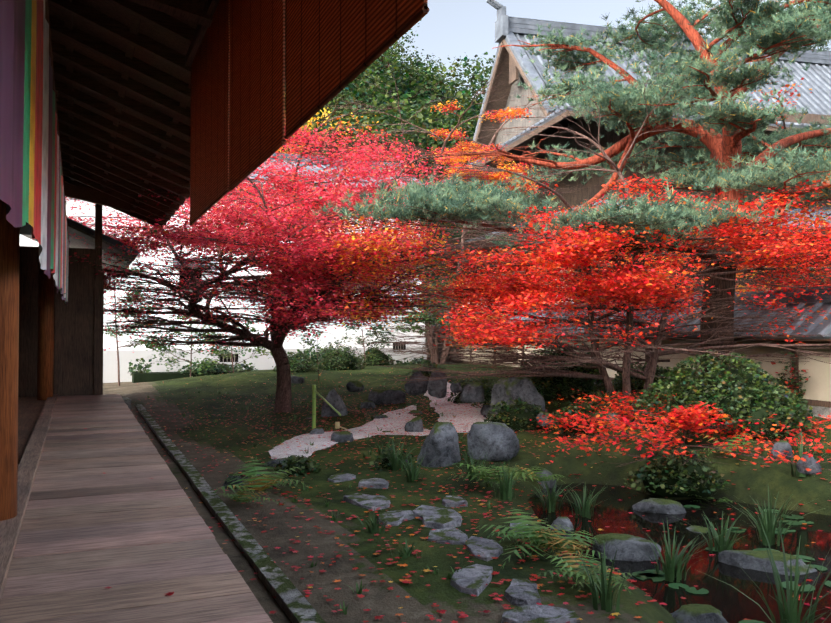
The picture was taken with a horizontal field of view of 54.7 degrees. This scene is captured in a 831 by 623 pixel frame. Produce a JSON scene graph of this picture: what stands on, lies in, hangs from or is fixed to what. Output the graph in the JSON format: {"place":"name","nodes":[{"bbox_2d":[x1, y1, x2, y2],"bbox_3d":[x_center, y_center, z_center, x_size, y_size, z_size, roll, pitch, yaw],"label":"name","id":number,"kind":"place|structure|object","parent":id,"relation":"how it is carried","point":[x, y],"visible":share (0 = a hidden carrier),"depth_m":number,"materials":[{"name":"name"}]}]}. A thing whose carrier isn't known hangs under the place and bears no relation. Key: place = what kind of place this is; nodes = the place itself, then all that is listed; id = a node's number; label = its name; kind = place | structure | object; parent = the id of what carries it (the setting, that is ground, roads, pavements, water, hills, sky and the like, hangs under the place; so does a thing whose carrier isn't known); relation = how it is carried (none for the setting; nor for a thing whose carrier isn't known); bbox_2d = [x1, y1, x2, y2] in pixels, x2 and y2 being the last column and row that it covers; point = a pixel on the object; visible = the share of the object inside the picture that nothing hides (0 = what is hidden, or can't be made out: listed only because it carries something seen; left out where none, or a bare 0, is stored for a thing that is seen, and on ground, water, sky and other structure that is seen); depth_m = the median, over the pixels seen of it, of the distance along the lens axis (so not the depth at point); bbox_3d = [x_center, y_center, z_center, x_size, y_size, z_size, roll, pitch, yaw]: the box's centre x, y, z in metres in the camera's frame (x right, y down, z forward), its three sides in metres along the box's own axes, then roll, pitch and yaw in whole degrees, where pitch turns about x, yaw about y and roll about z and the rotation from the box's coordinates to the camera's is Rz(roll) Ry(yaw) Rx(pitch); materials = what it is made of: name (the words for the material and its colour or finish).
{"place":"outdoors","nodes":[
{"label":"outdoors","id":0,"kind":"place"},
{"bbox_2d":[0,394,57,601],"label":"veranda sill beam","id":1,"kind":"structure","parent":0,"point":[10,529],"depth_m":5.01,"materials":[{"name":"wood"}]},
{"bbox_2d":[18,397,45,464],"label":"floor boards","id":2,"kind":"object","parent":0,"point":[30,409],"depth_m":9.10,"materials":[{"name":"brown wood"}]},
{"bbox_2d":[23,224,136,277],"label":"gable wall","id":3,"kind":"structure","parent":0,"point":[79,243],"depth_m":13.52,"materials":[{"name":"white paint"}]},
{"bbox_2d":[123,397,130,410],"bbox_3d":[-4.826,1.521,12.511,0.719,0.300,0.528,1,-1,-23],"label":"veranda step stone","id":4,"kind":"object","parent":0,"point":[127,400],"visible":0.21,"depth_m":12.43,"materials":[{"name":"grey stone"}]},
{"bbox_2d":[0,394,272,622],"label":"veranda deck planks","id":5,"kind":"object","parent":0,"point":[133,534],"visible":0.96,"depth_m":3.77,"materials":[{"name":"brown wood"}]},
{"bbox_2d":[20,183,424,349],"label":"white building walls","id":6,"kind":"structure","parent":0,"point":[292,343],"depth_m":21.45,"materials":[{"name":"white paint"}]},
{"bbox_2d":[176,266,405,361],"bbox_3d":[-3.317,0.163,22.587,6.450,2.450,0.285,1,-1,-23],"label":"white building windows","id":7,"kind":"structure","parent":6,"relation":"in","point":[221,357],"depth_m":21.66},
{"bbox_2d":[172,153,428,278],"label":"white building roof tiles","id":8,"kind":"object","parent":6,"relation":"on","point":[296,161],"visible":0.06,"depth_m":25.27,"materials":[{"name":"grey tile"}]},
{"bbox_2d":[277,108,383,154],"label":"autumn trees","id":9,"kind":"object","parent":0,"point":[317,122],"visible":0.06,"depth_m":48.91,"materials":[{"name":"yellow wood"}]},
{"bbox_2d":[337,120,492,314],"bbox_3d":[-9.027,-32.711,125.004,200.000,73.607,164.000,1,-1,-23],"label":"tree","id":10,"kind":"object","parent":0,"point":[454,236],"depth_m":60.38,"materials":[{"name":"plant"}]},
{"bbox_2d":[279,19,510,237],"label":"background trees","id":11,"kind":"object","parent":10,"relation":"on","point":[409,85],"visible":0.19,"depth_m":58.74,"materials":[{"name":"green plant"}]},
{"bbox_2d":[425,338,430,359],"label":"return wall","id":12,"kind":"structure","parent":0,"point":[426,340],"depth_m":28.71,"materials":[{"name":"white paint"}]},
{"bbox_2d":[103,364,830,622],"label":"garden ground","id":13,"kind":"structure","parent":0,"point":[379,598],"depth_m":7.12,"materials":[{"name":"green plant"}]},
{"bbox_2d":[20,222,31,234],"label":"hall interior walls","id":14,"kind":"structure","parent":13,"relation":"on","point":[26,229],"depth_m":12.94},
{"bbox_2d":[0,199,53,520],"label":"veranda pillars","id":15,"kind":"structure","parent":13,"relation":"on","point":[9,290],"depth_m":4.11,"materials":[{"name":"brown wood"}]},
{"bbox_2d":[45,0,69,243],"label":"curtain rod","id":16,"kind":"object","parent":15,"relation":"attached to","point":[50,45],"visible":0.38,"depth_m":4.03,"materials":[{"name":"brown wood"}]},
{"bbox_2d":[0,0,68,303],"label":"striped curtain","id":17,"kind":"object","parent":16,"relation":"attached to","point":[31,185],"visible":1,"depth_m":2.20,"materials":[{"name":"fabric"}]},
{"bbox_2d":[67,217,139,254],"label":"link roof tiles","id":18,"kind":"object","parent":15,"relation":"attached to","point":[91,231],"visible":0.1,"depth_m":12.57,"materials":[{"name":"grey tile"}]},
{"bbox_2d":[64,0,219,211],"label":"eave purlin beams","id":19,"kind":"structure","parent":15,"relation":"attached to","point":[200,13],"depth_m":4.60,"materials":[{"name":"brown wood"}]},
{"bbox_2d":[48,0,285,228],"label":"eave rafters","id":20,"kind":"object","parent":15,"relation":"attached to","point":[89,175],"visible":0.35,"depth_m":7.59,"materials":[{"name":"brown wood"}]},
{"bbox_2d":[48,0,285,223],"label":"eave roof boards","id":21,"kind":"object","parent":15,"relation":"attached to","point":[135,24],"depth_m":6.48,"materials":[{"name":"brown wood"}]},
{"bbox_2d":[189,0,428,225],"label":"sudare blinds","id":22,"kind":"object","parent":21,"relation":"attached to","point":[250,113],"visible":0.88,"depth_m":3.23,"materials":[{"name":"brown wood"}]},
{"bbox_2d":[18,204,103,396],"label":"wooden wall","id":23,"kind":"structure","parent":13,"relation":"on","point":[78,341],"depth_m":12.09,"materials":[{"name":"brown wood"}]},
{"bbox_2d":[103,266,169,385],"bbox_3d":[-6.582,0.328,18.432,1.754,2.942,1.820,0,-1,13],"label":"sapling tree","id":24,"kind":"object","parent":13,"relation":"on","point":[141,343],"depth_m":18.43,"materials":[{"name":"green plant"}]},
{"bbox_2d":[146,315,235,376],"bbox_3d":[-5.385,0.876,19.288,2.380,1.883,2.079,1,-1,-23],"label":"sapling tree","id":25,"kind":"object","parent":13,"relation":"on","point":[175,349],"depth_m":19.28,"materials":[{"name":"plant"}]},
{"bbox_2d":[185,318,271,372],"bbox_3d":[-4.235,0.942,18.361,2.014,1.713,1.889,1,-1,-23],"label":"sapling tree","id":26,"kind":"object","parent":13,"relation":"on","point":[207,362],"depth_m":18.33,"materials":[{"name":"plant"}]},
{"bbox_2d":[135,404,325,622],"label":"stone edging","id":27,"kind":"object","parent":13,"relation":"on","point":[294,603],"visible":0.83,"depth_m":5.08,"materials":[{"name":"grey stone"}]},
{"bbox_2d":[103,347,426,382],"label":"garden wall","id":28,"kind":"structure","parent":13,"relation":"on","point":[126,357],"depth_m":21.13,"materials":[{"name":"white paint"}]},
{"bbox_2d":[128,346,433,382],"bbox_3d":[-3.207,1.444,21.517,8.486,1.052,1.457,1,-1,-23],"label":"hedge","id":29,"kind":"object","parent":13,"relation":"on","point":[219,368],"depth_m":20.30,"materials":[{"name":"green plant"}]},
{"bbox_2d":[33,54,547,412],"bbox_3d":[-2.270,-1.049,13.180,9.313,5.523,9.076,1,-1,-23],"label":"maple tree","id":30,"kind":"object","parent":13,"relation":"on","point":[258,227],"depth_m":12.87,"materials":[{"name":"red plant"}]},
{"bbox_2d":[316,204,462,331],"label":"maple tree leaves","id":31,"kind":"object","parent":30,"relation":"attached to","point":[392,242],"visible":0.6,"depth_m":12.04,"materials":[{"name":"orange plant"}]},
{"bbox_2d":[276,330,343,380],"bbox_3d":[-2.246,1.036,17.260,1.448,1.477,1.150,1,-1,-23],"label":"sapling tree","id":32,"kind":"object","parent":13,"relation":"on","point":[313,346],"depth_m":17.24,"materials":[{"name":"plant"}]},
{"bbox_2d":[312,385,340,428],"bbox_3d":[-1.227,1.346,10.948,0.059,0.620,1.217,1,-1,-24],"label":"bamboo water spout","id":33,"kind":"object","parent":13,"relation":"on","point":[314,392],"visible":0.94,"depth_m":11.42,"materials":[{"name":"green wood"}]},
{"bbox_2d":[331,431,353,441],"bbox_3d":[-0.907,1.573,9.877,0.300,0.195,0.263,0,-1,14],"label":"stone water basin","id":34,"kind":"object","parent":13,"relation":"on","point":[342,436],"visible":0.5,"depth_m":9.78,"materials":[{"name":"grey stone"}]},
{"bbox_2d":[335,422,346,429],"bbox_3d":[-0.916,1.424,9.931,0.060,0.080,0.390,1,-1,-23],"label":"bamboo ladle","id":35,"kind":"object","parent":34,"relation":"on","point":[337,425],"visible":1,"depth_m":10.06,"materials":[{"name":"beige wood"}]},
{"bbox_2d":[268,405,417,458],"bbox_3d":[-0.460,1.609,11.180,1.560,0.100,5.958,0,-1,21],"label":"gravel bed","id":36,"kind":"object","parent":13,"relation":"on","point":[278,451],"depth_m":10.41,"materials":[{"name":"grey gravel"}]},
{"bbox_2d":[330,317,395,364],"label":"sapling tree","id":37,"kind":"object","parent":13,"relation":"on","point":[372,335],"depth_m":21.55,"materials":[{"name":"green plant"}]},
{"bbox_2d":[414,429,430,435],"bbox_3d":[0.264,1.568,10.623,0.575,0.136,1.713,0,-1,0],"label":"gravel patch","id":38,"kind":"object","parent":13,"relation":"on","point":[427,432],"depth_m":10.76,"materials":[{"name":"grey gravel"}]},
{"bbox_2d":[393,257,468,363],"bbox_3d":[0.320,0.149,21.306,2.407,3.431,2.681,1,-1,-23],"label":"sapling tree","id":39,"kind":"object","parent":13,"relation":"on","point":[422,320],"depth_m":20.66,"materials":[{"name":"red plant"}]},
{"bbox_2d":[369,278,513,363],"bbox_3d":[0.912,0.309,22.186,4.943,2.670,4.373,1,-1,-23],"label":"maple tree","id":40,"kind":"object","parent":13,"relation":"on","point":[436,350],"depth_m":22.18,"materials":[{"name":"red plant"}]},
{"bbox_2d":[328,473,579,622],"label":"stepping stones","id":41,"kind":"object","parent":13,"relation":"on","point":[523,595],"visible":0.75,"depth_m":5.04,"materials":[{"name":"grey stone"}]},
{"bbox_2d":[84,369,830,622],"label":"fallen maple leaves","id":42,"kind":"object","parent":13,"relation":"on","point":[442,611],"visible":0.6,"depth_m":5.98,"materials":[{"name":"red plant"}]},
{"bbox_2d":[424,382,491,432],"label":"gravel stream","id":43,"kind":"structure","parent":13,"relation":"on","point":[457,413],"depth_m":12.53,"materials":[{"name":"grey gravel"}]},
{"bbox_2d":[324,67,595,363],"bbox_3d":[1.255,-2.432,21.901,8.450,8.153,8.366,1,-1,-23],"label":"maple tree","id":44,"kind":"object","parent":13,"relation":"on","point":[497,175],"depth_m":20.97,"materials":[{"name":"plant"}]},
{"bbox_2d":[207,433,757,594],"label":"fern plants","id":45,"kind":"object","parent":13,"relation":"on","point":[539,540],"visible":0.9,"depth_m":5.23,"materials":[{"name":"green plant"}]},
{"bbox_2d":[147,374,830,622],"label":"grass tufts","id":46,"kind":"object","parent":13,"relation":"on","point":[791,613],"visible":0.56,"depth_m":5.55,"materials":[{"name":"green plant"}]},
{"bbox_2d":[223,368,821,488],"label":"garden rocks","id":47,"kind":"object","parent":13,"relation":"on","point":[497,441],"visible":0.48,"depth_m":10.10,"materials":[{"name":"grey stone"}]},
{"bbox_2d":[272,344,817,497],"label":"shrubs","id":48,"kind":"object","parent":13,"relation":"on","point":[796,410],"visible":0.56,"depth_m":8.73,"materials":[{"name":"green plant"}]},
{"bbox_2d":[286,67,830,407],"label":"maple tree","id":49,"kind":"object","parent":13,"relation":"on","point":[605,286],"depth_m":10.54,"materials":[{"name":"red plant"}]},
{"bbox_2d":[310,0,830,373],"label":"pine tree","id":50,"kind":"object","parent":13,"relation":"on","point":[625,101],"depth_m":11.12,"materials":[{"name":"green plant"}]},
{"bbox_2d":[413,78,830,370],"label":"maple tree","id":51,"kind":"object","parent":13,"relation":"on","point":[649,340],"depth_m":14.16,"materials":[{"name":"red plant"}]},
{"bbox_2d":[445,362,830,418],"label":"wall base","id":52,"kind":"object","parent":13,"relation":"on","point":[821,411],"depth_m":11.26,"materials":[{"name":"grey stone"}]},
{"bbox_2d":[432,334,830,407],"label":"timber wall frame","id":53,"kind":"object","parent":52,"relation":"on","point":[818,402],"visible":0.04,"depth_m":11.82,"materials":[{"name":"brown wood"}]},
{"bbox_2d":[433,335,830,401],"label":"garden wall","id":54,"kind":"structure","parent":53,"relation":"attached to","point":[817,384],"depth_m":12.36,"materials":[{"name":"beige paint"}]},
{"bbox_2d":[434,333,830,340],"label":"eave boards","id":55,"kind":"object","parent":53,"relation":"on","point":[739,338],"depth_m":11.91,"materials":[{"name":"brown wood"}]},
{"bbox_2d":[425,287,830,338],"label":"roof tiles","id":56,"kind":"object","parent":55,"relation":"on","point":[817,329],"depth_m":12.12,"materials":[{"name":"grey tile"}]},
{"bbox_2d":[456,42,830,307],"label":"timber temple hall","id":57,"kind":"object","parent":13,"relation":"on","point":[612,136],"visible":0.12,"depth_m":28.99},
{"bbox_2d":[462,264,573,306],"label":"temple hall plaster panels","id":58,"kind":"object","parent":57,"relation":"attached to","point":[537,276],"depth_m":28.62,"materials":[{"name":"white paint"}]},
{"bbox_2d":[427,38,828,274],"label":"temple hall eave boards","id":59,"kind":"object","parent":57,"relation":"attached to","point":[506,88],"visible":0.17,"depth_m":33.27,"materials":[{"name":"brown wood"}]},
{"bbox_2d":[425,0,830,257],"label":"temple hall roof tiles","id":60,"kind":"object","parent":57,"relation":"attached to","point":[816,75],"visible":0.08,"depth_m":31.64,"materials":[{"name":"grey tile"}]},
{"bbox_2d":[494,72,544,148],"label":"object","id":61,"kind":"object","parent":60,"relation":"attached to","point":[501,138],"visible":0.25,"depth_m":32.23,"materials":[{"name":"white paint"}]},
{"bbox_2d":[529,384,830,480],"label":"shrub","id":62,"kind":"object","parent":13,"relation":"on","point":[698,416],"depth_m":7.87,"materials":[{"name":"red plant"}]},
{"bbox_2d":[550,498,816,622],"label":"rocks","id":63,"kind":"object","parent":13,"relation":"on","point":[629,548],"visible":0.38,"depth_m":5.40,"materials":[{"name":"grey stone"}]},
{"bbox_2d":[771,349,810,395],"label":"sapling tree","id":64,"kind":"object","parent":13,"relation":"on","point":[794,379],"depth_m":11.67,"materials":[{"name":"plant"}]},
{"bbox_2d":[392,0,830,110],"label":"sky","id":65,"kind":"structure","parent":0,"point":[451,29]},
{"bbox_2d":[528,483,830,622],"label":"pond water","id":66,"kind":"structure","parent":0,"point":[731,604],"depth_m":5.87,"materials":[{"name":"black liquid"}]},
{"bbox_2d":[632,505,830,622],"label":"lily pads","id":67,"kind":"object","parent":66,"relation":"on","point":[651,575],"visible":0.54,"depth_m":5.08,"materials":[{"name":"green plant"}]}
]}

